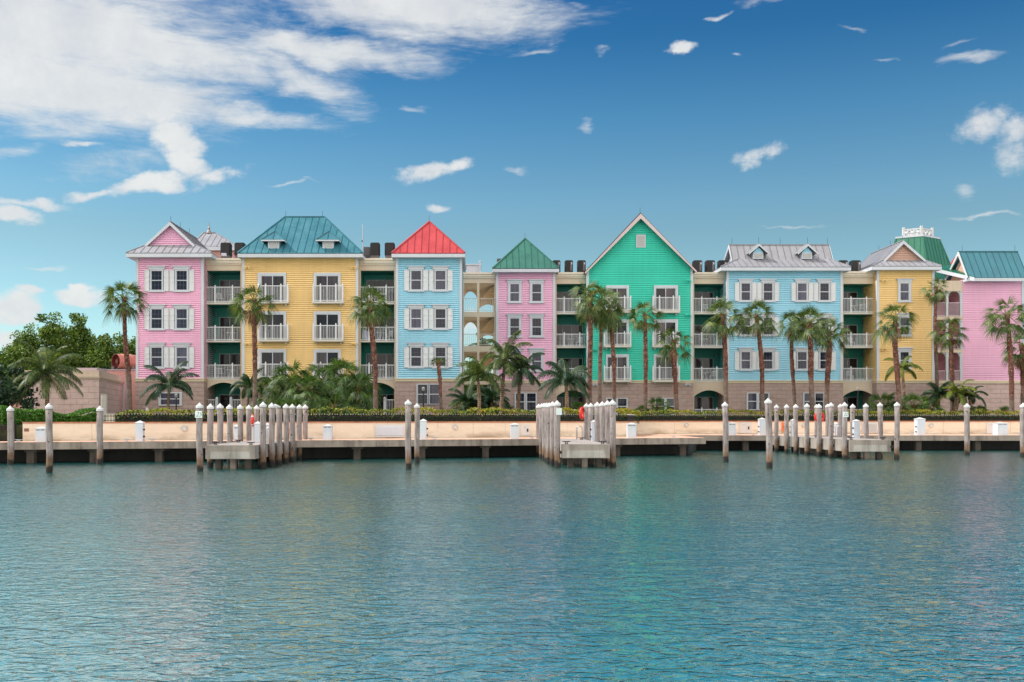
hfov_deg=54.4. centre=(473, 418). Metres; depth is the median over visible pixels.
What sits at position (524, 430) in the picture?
electrical cabinet
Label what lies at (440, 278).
window
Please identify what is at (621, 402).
window
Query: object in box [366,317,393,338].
sliding door
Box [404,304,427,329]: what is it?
window
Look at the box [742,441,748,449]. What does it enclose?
dock support
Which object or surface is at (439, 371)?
fan palm
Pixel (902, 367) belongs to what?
coconut palm
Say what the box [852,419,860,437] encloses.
power pedestal
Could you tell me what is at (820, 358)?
window
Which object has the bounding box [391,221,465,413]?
blue house
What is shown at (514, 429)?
door panel
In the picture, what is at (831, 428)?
mooring pile
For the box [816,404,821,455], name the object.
mooring pile
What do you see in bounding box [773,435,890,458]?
pier
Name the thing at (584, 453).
pier
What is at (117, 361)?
exhaust fan
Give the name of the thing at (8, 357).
broadleaf tree
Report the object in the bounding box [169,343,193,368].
window
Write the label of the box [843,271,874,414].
balcony wing
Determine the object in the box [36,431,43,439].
door panel
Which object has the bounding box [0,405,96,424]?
shrub hedge
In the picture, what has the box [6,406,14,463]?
mooring pile
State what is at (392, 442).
quay
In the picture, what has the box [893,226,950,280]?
mansard tower
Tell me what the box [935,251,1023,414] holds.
pink wing
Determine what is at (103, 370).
plant housing
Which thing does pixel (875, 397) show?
palmetto
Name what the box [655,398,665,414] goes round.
window
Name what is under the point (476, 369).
coconut palm
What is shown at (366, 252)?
plant housing
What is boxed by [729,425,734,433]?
door panel
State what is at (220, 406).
mooring pile
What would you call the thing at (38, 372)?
coconut palm
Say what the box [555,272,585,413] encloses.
balcony wing
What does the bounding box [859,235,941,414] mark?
gabled yellow house
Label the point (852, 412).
mooring pile
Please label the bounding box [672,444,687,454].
dock support
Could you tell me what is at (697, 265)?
air conditioner
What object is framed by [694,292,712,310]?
sliding door
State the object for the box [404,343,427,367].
window
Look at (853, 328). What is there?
sliding door
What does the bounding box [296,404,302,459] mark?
mooring pile
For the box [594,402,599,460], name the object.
mooring pile
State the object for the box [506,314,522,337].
window
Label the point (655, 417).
hedge
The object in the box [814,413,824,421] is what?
life ring
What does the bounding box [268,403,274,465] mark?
mooring pile
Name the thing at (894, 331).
fan palm
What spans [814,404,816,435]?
mooring pile
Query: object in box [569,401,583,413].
palmetto
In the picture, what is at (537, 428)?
mooring pile
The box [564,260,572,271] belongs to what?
air conditioner
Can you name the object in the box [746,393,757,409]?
window
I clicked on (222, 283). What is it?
sliding door
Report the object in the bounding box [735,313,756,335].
window
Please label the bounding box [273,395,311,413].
bushy fan palm
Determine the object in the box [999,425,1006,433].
door panel
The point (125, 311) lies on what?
fan palm
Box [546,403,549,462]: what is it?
mooring pile
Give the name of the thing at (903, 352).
window
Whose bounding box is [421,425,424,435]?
door panel
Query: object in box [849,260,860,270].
air conditioner
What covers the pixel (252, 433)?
ring stand
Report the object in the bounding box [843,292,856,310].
sliding door
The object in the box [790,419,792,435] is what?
power pedestal
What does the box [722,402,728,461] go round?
mooring pile
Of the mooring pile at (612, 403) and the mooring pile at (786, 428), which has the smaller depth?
the mooring pile at (612, 403)
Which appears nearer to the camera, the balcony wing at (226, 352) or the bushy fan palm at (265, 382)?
the bushy fan palm at (265, 382)
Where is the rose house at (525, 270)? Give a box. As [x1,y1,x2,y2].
[492,238,559,413]
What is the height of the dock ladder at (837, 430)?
2.300 m
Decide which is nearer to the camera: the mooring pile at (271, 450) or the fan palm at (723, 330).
the mooring pile at (271, 450)
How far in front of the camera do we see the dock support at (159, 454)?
52.91 m
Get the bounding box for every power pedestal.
[135,421,144,440]
[254,421,259,441]
[266,423,268,439]
[420,419,427,438]
[590,420,594,440]
[758,418,765,434]
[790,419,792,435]
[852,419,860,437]
[914,417,924,434]
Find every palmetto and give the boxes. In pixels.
[449,398,473,413]
[469,393,498,413]
[492,402,515,413]
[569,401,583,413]
[636,404,651,414]
[647,396,673,414]
[867,391,900,414]
[883,400,906,414]
[901,390,932,414]
[918,400,944,414]
[971,405,989,414]
[993,406,1015,414]
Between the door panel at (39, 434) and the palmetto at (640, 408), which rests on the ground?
the palmetto at (640, 408)
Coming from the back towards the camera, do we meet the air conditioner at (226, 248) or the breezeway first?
the breezeway
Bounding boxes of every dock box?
[34,426,45,441]
[233,425,237,440]
[323,424,332,439]
[510,423,518,438]
[626,423,636,437]
[728,422,735,434]
[992,422,1007,434]
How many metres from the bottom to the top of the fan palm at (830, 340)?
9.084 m
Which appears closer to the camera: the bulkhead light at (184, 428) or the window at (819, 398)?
the bulkhead light at (184, 428)
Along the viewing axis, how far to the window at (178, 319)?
79.01 m
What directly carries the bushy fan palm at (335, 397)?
on the ground
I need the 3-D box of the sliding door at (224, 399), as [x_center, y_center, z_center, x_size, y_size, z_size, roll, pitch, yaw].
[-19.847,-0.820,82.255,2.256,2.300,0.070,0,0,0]
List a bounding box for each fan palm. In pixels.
[99,280,151,413]
[227,284,279,411]
[244,374,297,413]
[259,358,314,406]
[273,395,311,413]
[279,372,333,413]
[301,362,348,410]
[314,392,352,413]
[319,358,371,413]
[329,370,386,413]
[344,283,395,413]
[430,356,446,413]
[464,355,474,371]
[568,280,614,404]
[576,285,625,403]
[594,300,626,401]
[624,300,665,414]
[655,328,693,414]
[699,296,747,407]
[733,298,780,414]
[776,309,805,405]
[786,304,831,414]
[813,314,853,414]
[871,304,919,412]
[918,277,949,404]
[926,316,969,414]
[980,294,1023,414]
[998,333,1023,403]
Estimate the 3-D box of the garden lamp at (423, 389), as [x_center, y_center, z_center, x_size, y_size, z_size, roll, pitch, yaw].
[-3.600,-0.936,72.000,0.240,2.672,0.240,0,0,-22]
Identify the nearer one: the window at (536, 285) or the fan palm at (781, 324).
the fan palm at (781, 324)
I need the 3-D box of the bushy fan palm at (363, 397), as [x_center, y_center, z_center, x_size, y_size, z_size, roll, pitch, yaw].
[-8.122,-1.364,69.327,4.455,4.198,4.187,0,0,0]
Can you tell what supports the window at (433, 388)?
in the blue house at (429, 257)
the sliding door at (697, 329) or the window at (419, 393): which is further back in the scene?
the sliding door at (697, 329)
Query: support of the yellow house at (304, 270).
on the ground
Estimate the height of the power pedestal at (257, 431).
1.073 m
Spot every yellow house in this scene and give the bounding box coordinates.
[237,211,365,413]
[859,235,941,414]
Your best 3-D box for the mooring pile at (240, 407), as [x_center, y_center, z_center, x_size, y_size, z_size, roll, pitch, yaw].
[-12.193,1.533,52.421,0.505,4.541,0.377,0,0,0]
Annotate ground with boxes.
[1,425,22,440]
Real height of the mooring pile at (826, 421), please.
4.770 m
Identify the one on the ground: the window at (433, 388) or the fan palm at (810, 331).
the fan palm at (810, 331)
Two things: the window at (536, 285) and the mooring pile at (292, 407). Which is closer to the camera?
the mooring pile at (292, 407)
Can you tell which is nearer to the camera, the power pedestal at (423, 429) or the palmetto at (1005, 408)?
the power pedestal at (423, 429)
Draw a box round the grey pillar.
[101,394,107,421]
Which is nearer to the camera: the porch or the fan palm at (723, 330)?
the fan palm at (723, 330)
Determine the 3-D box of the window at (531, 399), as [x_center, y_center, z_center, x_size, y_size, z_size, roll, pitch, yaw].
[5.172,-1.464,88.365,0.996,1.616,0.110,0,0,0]
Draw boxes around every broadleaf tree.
[0,342,27,410]
[0,363,42,415]
[1,322,44,359]
[12,348,55,382]
[34,311,79,367]
[64,312,94,367]
[73,333,120,368]
[108,332,135,365]
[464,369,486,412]
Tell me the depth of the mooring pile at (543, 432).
54.89 m
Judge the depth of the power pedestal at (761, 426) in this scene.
71.30 m
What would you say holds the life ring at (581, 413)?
attached to the mooring pile at (585, 432)
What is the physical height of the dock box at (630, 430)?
0.954 m
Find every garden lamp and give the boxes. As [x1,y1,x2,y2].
[422,387,424,413]
[856,387,858,414]
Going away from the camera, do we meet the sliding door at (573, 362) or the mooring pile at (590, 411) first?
the mooring pile at (590, 411)
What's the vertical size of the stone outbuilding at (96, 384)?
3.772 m
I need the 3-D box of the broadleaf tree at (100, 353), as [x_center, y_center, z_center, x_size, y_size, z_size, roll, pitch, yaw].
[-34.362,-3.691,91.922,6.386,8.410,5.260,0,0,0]
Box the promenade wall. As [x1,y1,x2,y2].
[22,421,1019,440]
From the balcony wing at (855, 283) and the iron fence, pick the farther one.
the balcony wing at (855, 283)
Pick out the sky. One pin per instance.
(553, 125)
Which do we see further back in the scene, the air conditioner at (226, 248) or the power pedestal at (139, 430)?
the air conditioner at (226, 248)
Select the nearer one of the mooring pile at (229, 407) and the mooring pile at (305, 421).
the mooring pile at (229, 407)
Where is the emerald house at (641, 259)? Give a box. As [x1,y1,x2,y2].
[582,213,696,414]
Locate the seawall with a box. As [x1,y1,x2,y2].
[0,441,1019,461]
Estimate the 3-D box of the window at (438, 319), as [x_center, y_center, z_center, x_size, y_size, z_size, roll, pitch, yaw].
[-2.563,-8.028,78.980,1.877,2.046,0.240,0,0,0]
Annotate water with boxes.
[0,450,1023,681]
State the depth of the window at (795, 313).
88.42 m
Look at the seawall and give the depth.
59.34 m
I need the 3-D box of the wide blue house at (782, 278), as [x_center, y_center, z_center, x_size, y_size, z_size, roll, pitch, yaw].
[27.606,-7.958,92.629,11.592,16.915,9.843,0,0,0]
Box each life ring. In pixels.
[251,414,254,425]
[579,407,583,419]
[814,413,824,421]
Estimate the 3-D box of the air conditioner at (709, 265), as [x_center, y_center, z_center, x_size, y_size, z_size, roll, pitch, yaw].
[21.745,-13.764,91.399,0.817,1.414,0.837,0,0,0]
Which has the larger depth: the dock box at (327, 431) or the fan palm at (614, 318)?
the fan palm at (614, 318)
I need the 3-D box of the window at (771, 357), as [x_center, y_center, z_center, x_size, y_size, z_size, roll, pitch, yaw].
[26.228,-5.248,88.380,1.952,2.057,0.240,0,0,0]
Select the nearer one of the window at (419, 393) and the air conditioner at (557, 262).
the window at (419, 393)
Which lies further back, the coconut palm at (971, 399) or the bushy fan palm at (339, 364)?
the coconut palm at (971, 399)
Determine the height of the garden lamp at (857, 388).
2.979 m
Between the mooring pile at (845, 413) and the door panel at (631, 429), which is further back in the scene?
the door panel at (631, 429)
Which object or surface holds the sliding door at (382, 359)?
in the balcony wing at (379, 273)
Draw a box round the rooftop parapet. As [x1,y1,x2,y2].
[466,261,481,271]
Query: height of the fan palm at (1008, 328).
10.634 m
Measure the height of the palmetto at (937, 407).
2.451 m
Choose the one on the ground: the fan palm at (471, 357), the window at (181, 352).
the fan palm at (471, 357)
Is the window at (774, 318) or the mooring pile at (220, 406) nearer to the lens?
the mooring pile at (220, 406)
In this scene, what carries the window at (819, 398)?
in the wide blue house at (782, 278)
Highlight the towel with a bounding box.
[362,330,367,338]
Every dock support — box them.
[24,449,45,462]
[87,449,111,461]
[153,448,173,460]
[352,447,365,458]
[419,446,427,457]
[480,446,490,457]
[616,445,621,455]
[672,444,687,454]
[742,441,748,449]
[913,441,921,449]
[973,441,980,449]
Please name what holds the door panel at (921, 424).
in the power pedestal at (919, 425)
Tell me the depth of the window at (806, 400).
88.38 m
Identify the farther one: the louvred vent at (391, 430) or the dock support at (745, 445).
the dock support at (745, 445)
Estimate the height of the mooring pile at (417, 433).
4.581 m
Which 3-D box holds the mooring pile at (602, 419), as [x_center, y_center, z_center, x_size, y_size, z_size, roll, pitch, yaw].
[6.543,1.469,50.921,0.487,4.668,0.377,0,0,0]
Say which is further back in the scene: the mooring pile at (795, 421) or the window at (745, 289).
the window at (745, 289)
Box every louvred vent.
[375,424,404,436]
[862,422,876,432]
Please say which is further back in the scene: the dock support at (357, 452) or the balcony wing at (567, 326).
the balcony wing at (567, 326)
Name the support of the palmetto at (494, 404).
on the ground
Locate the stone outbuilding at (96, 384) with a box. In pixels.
[23,370,124,415]
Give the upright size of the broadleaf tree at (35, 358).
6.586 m
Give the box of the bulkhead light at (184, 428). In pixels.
[181,426,187,431]
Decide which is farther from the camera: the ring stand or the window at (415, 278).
the window at (415, 278)
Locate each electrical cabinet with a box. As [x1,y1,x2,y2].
[520,425,529,435]
[739,422,750,432]
[986,423,992,433]
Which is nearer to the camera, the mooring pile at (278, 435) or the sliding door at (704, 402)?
the mooring pile at (278, 435)
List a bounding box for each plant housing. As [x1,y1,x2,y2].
[77,368,106,371]
[364,247,370,257]
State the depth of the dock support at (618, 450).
60.67 m
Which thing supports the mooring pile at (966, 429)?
in the water
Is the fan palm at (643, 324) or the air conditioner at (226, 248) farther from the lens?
the air conditioner at (226, 248)
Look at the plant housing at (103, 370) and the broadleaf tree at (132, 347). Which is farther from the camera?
the broadleaf tree at (132, 347)
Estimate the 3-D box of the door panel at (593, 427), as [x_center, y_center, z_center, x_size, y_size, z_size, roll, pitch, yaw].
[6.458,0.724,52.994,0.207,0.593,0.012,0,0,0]
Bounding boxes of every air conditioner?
[220,243,231,257]
[234,243,245,257]
[370,243,379,257]
[385,243,394,257]
[553,260,559,271]
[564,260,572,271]
[577,260,585,271]
[692,260,701,271]
[704,260,714,271]
[717,260,726,268]
[838,260,847,264]
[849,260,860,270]
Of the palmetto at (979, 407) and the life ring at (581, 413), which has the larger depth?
the palmetto at (979, 407)
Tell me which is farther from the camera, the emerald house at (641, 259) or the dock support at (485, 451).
the emerald house at (641, 259)
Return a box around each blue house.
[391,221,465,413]
[713,237,850,414]
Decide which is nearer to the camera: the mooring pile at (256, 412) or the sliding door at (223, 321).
the mooring pile at (256, 412)
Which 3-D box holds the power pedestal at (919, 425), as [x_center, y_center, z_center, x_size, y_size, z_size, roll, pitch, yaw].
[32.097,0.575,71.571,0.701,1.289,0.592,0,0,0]
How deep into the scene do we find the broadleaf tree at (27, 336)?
87.75 m
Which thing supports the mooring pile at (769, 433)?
in the water
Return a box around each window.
[145,266,168,291]
[145,304,168,329]
[145,343,168,368]
[158,392,181,405]
[169,266,193,291]
[169,304,193,329]
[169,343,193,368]
[404,266,427,291]
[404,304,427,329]
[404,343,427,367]
[416,384,428,403]
[428,384,438,403]
[429,266,452,291]
[429,304,452,329]
[429,343,452,367]
[506,279,522,302]
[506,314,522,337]
[515,393,524,409]
[526,393,536,410]
[528,279,544,302]
[528,314,544,337]
[528,348,544,371]
[617,398,627,413]
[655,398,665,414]
[666,398,673,414]
[735,279,756,301]
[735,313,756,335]
[735,348,756,370]
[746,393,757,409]
[757,279,778,301]
[757,348,778,370]
[758,393,769,409]
[760,313,778,335]
[791,279,813,301]
[793,348,813,370]
[794,313,813,333]
[803,393,809,409]
[814,279,835,301]
[814,313,835,330]
[814,348,835,370]
[814,393,823,409]
[896,279,913,301]
[896,313,912,336]
[898,347,913,370]
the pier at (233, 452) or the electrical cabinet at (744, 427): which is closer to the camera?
the pier at (233, 452)
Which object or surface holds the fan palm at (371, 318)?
on the ground
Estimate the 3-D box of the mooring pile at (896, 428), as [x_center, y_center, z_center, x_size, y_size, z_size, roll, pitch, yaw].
[23.581,1.444,55.524,0.482,4.720,0.372,0,0,0]
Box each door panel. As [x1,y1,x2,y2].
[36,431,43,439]
[136,427,141,437]
[255,428,258,437]
[324,429,330,437]
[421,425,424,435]
[512,427,517,436]
[592,426,594,436]
[629,427,634,435]
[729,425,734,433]
[761,422,764,431]
[855,425,858,434]
[919,422,923,431]
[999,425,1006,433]
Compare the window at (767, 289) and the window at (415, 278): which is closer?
the window at (415, 278)
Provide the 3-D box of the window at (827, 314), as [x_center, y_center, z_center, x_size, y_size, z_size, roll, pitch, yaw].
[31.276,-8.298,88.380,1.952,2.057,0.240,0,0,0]
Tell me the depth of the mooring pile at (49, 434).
42.19 m
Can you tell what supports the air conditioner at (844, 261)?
on the balcony wing at (855, 283)
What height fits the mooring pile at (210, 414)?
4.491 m
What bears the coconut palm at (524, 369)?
on the ground
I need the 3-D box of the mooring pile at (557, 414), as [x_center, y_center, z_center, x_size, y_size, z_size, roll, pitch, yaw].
[4.008,1.483,46.657,0.524,4.640,0.346,0,0,-37]
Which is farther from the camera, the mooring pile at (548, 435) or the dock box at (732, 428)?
the dock box at (732, 428)
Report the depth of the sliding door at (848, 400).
91.65 m
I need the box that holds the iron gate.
[0,423,21,440]
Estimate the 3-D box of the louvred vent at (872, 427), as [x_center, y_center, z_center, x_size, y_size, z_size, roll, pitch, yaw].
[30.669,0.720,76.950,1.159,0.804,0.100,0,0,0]
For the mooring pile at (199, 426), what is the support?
in the water
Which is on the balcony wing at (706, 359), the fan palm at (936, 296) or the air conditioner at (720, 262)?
the air conditioner at (720, 262)
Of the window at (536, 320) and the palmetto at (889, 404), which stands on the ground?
the palmetto at (889, 404)
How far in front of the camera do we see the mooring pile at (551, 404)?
48.97 m
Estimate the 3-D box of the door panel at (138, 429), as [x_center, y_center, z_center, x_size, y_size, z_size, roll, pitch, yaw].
[-17.694,0.743,52.667,0.268,0.555,0.012,0,0,0]
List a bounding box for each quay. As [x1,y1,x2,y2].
[0,434,705,449]
[666,434,1019,440]
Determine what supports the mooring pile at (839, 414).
in the water
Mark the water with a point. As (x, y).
(712, 566)
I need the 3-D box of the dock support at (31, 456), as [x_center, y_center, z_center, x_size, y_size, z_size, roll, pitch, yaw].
[-22.756,2.700,51.965,0.600,2.200,1.820,0,0,0]
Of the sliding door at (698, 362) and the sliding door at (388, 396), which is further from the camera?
the sliding door at (698, 362)
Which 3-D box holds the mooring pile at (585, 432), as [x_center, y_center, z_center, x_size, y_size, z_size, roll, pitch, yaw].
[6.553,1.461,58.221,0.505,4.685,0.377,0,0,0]
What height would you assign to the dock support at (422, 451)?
2.200 m
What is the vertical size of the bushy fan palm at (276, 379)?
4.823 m
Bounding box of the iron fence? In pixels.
[103,413,1019,421]
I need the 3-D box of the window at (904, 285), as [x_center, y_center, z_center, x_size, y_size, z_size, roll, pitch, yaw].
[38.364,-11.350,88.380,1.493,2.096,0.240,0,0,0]
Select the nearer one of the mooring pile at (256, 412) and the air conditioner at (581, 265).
the mooring pile at (256, 412)
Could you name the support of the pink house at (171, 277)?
on the ground
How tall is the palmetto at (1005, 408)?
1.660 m
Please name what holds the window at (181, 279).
in the pink house at (171, 277)
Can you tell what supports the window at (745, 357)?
in the wide blue house at (782, 278)
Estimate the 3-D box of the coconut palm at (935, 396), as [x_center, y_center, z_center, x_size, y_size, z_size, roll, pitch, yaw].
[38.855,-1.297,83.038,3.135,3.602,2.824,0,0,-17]
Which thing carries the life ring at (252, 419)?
attached to the ring stand
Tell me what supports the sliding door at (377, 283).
in the balcony wing at (379, 273)
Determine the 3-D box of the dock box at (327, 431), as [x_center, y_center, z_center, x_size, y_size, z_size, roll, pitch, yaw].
[-8.144,0.772,55.785,0.535,0.896,0.511,0,0,0]
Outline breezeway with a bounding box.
[463,272,495,412]
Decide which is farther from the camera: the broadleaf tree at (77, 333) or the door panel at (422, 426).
the broadleaf tree at (77, 333)
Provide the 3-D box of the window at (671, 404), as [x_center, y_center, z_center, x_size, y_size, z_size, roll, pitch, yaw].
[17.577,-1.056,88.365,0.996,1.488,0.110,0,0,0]
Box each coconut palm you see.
[6,340,83,406]
[140,361,199,413]
[229,367,268,405]
[446,383,488,413]
[452,351,505,412]
[468,333,492,345]
[472,384,510,411]
[479,330,535,413]
[495,345,544,413]
[535,358,591,413]
[884,355,922,408]
[920,381,953,414]
[933,379,978,414]
[952,385,988,414]
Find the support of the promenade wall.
on the ground
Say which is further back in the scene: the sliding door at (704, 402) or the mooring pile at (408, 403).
the sliding door at (704, 402)
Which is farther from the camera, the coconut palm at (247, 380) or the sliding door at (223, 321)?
the sliding door at (223, 321)
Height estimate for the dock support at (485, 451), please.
2.200 m
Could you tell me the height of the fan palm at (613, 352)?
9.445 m
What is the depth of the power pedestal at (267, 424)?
55.60 m
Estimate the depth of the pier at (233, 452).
44.80 m
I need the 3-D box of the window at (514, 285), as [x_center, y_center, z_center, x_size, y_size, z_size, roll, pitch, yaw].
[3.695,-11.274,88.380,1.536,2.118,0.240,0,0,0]
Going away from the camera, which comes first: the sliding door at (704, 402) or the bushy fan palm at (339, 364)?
the bushy fan palm at (339, 364)
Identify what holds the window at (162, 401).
in the pink house at (171, 277)
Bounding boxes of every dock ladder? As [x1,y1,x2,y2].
[789,425,792,452]
[835,425,841,436]
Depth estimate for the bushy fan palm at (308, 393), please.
67.98 m
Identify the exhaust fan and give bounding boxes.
[111,354,135,368]
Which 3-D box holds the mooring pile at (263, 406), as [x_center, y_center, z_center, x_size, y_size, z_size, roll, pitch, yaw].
[-9.729,1.519,45.723,0.503,4.568,0.374,0,0,0]
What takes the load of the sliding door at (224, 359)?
in the balcony wing at (226, 352)
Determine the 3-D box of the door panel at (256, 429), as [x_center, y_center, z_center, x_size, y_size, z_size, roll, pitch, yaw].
[-10.958,0.759,50.494,0.206,0.523,0.012,0,0,0]
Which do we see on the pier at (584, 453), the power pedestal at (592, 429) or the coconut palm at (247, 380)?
the power pedestal at (592, 429)
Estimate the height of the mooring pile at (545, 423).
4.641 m
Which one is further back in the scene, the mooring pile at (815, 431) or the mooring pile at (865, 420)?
the mooring pile at (815, 431)
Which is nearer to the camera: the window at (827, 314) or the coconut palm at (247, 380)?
the coconut palm at (247, 380)
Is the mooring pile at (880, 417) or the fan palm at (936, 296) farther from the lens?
the fan palm at (936, 296)
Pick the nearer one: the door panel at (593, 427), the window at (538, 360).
the door panel at (593, 427)
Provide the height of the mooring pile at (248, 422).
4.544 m
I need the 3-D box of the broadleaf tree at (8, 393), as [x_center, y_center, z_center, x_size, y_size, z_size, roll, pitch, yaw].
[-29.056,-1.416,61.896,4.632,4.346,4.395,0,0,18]
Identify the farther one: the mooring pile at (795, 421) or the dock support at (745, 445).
the dock support at (745, 445)
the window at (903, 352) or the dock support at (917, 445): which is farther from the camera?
the window at (903, 352)
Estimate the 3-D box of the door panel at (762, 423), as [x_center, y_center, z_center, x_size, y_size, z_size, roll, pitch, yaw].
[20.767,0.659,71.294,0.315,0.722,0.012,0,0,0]
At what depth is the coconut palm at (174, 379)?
67.78 m
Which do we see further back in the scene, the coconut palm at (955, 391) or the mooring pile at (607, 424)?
the coconut palm at (955, 391)
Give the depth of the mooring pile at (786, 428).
66.39 m
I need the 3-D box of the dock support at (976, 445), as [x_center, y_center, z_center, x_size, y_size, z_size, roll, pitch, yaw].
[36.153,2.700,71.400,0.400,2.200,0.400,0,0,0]
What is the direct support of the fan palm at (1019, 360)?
on the ground
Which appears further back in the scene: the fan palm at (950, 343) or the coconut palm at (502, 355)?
the fan palm at (950, 343)
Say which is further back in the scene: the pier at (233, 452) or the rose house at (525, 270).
the rose house at (525, 270)
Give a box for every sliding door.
[219,280,239,300]
[219,317,239,338]
[219,354,239,376]
[219,394,239,413]
[366,280,393,300]
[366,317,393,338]
[366,354,393,376]
[366,394,393,413]
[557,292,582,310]
[557,325,582,344]
[557,358,582,374]
[557,397,581,413]
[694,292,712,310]
[694,325,712,344]
[694,358,712,378]
[694,397,712,414]
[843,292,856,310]
[843,325,856,344]
[843,358,856,378]
[843,397,856,414]
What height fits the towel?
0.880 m
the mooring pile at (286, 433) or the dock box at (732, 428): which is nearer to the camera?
the mooring pile at (286, 433)
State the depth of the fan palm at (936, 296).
86.37 m
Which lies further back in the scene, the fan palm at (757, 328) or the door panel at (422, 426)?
the fan palm at (757, 328)
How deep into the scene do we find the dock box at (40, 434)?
51.27 m
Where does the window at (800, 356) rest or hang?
in the wide blue house at (782, 278)
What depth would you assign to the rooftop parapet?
98.00 m
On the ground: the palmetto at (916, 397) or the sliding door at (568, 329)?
the palmetto at (916, 397)
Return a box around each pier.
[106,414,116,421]
[205,441,289,468]
[560,439,609,466]
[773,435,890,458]
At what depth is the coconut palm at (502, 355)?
71.69 m
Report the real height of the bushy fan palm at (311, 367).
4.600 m
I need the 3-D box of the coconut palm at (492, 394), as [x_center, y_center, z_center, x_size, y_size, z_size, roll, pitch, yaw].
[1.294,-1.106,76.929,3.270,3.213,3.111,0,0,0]
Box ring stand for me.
[252,426,253,440]
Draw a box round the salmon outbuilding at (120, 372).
[64,369,135,413]
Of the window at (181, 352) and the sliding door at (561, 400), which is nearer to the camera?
the window at (181, 352)
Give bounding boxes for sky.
[0,0,1023,372]
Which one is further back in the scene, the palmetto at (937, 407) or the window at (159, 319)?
the palmetto at (937, 407)
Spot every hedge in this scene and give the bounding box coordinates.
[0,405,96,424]
[116,406,1019,422]
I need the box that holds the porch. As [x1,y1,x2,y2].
[935,265,973,380]
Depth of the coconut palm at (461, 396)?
75.77 m
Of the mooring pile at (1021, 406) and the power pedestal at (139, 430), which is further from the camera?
the mooring pile at (1021, 406)
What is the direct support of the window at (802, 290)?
in the wide blue house at (782, 278)
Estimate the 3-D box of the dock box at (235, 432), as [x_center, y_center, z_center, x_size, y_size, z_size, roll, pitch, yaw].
[-12.875,0.781,54.264,0.339,0.878,0.325,0,0,0]
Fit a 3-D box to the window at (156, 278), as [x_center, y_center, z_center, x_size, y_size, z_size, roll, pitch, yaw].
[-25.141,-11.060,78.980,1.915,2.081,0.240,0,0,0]
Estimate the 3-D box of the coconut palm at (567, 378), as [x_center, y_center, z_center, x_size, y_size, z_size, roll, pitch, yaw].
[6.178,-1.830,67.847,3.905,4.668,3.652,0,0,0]
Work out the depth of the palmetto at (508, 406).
76.81 m
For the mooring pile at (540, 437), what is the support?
in the water
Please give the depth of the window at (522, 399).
88.38 m
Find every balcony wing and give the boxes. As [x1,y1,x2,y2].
[205,258,241,413]
[359,258,395,413]
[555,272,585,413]
[693,272,724,414]
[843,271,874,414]
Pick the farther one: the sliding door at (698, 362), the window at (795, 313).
the sliding door at (698, 362)
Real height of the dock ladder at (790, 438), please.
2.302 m
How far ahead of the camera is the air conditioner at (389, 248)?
82.00 m
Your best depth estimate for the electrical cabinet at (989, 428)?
76.94 m
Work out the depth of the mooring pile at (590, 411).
55.88 m
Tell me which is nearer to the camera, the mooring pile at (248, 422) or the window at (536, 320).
the mooring pile at (248, 422)
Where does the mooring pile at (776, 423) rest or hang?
in the water
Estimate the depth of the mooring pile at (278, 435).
49.38 m
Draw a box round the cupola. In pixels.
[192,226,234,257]
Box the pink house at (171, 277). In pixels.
[126,221,219,413]
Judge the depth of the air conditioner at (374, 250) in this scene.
82.00 m
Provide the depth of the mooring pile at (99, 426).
50.07 m
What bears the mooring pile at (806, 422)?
in the water
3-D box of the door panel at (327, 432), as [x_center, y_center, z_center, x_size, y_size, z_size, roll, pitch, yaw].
[-8.144,0.837,55.548,0.364,0.526,0.014,0,0,0]
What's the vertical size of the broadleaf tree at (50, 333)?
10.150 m
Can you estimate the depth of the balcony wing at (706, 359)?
91.15 m
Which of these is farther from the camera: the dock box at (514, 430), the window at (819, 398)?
the window at (819, 398)
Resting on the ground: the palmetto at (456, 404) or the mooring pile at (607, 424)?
the palmetto at (456, 404)
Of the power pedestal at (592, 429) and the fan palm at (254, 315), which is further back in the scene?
the fan palm at (254, 315)
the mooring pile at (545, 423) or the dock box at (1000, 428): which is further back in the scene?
the dock box at (1000, 428)
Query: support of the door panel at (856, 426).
in the power pedestal at (855, 428)
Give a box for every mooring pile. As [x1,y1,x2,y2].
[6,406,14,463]
[45,403,52,472]
[96,406,103,463]
[195,403,203,470]
[207,404,213,467]
[217,403,223,465]
[226,404,232,463]
[237,404,243,461]
[246,405,251,440]
[254,405,259,422]
[259,402,266,467]
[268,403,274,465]
[274,404,281,464]
[283,404,288,462]
[289,404,295,460]
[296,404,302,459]
[303,404,307,439]
[405,400,411,468]
[414,403,419,462]
[536,404,539,456]
[539,403,541,457]
[541,403,544,459]
[543,403,547,461]
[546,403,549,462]
[549,401,554,464]
[554,400,561,466]
[583,403,587,439]
[588,403,593,440]
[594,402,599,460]
[599,401,604,462]
[604,400,609,464]
[609,399,615,466]
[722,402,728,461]
[764,398,772,466]
[774,404,778,451]
[784,404,788,452]
[793,404,798,453]
[804,404,809,454]
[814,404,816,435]
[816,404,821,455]
[825,404,828,436]
[828,403,833,457]
[838,404,841,436]
[841,402,848,458]
[850,404,855,454]
[863,403,868,438]
[877,403,882,457]
[890,402,899,459]
[964,404,969,454]
[1019,403,1023,456]
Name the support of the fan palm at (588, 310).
on the ground
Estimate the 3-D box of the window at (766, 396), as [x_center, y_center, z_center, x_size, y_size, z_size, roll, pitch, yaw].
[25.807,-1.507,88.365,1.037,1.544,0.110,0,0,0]
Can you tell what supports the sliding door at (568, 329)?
in the balcony wing at (567, 326)

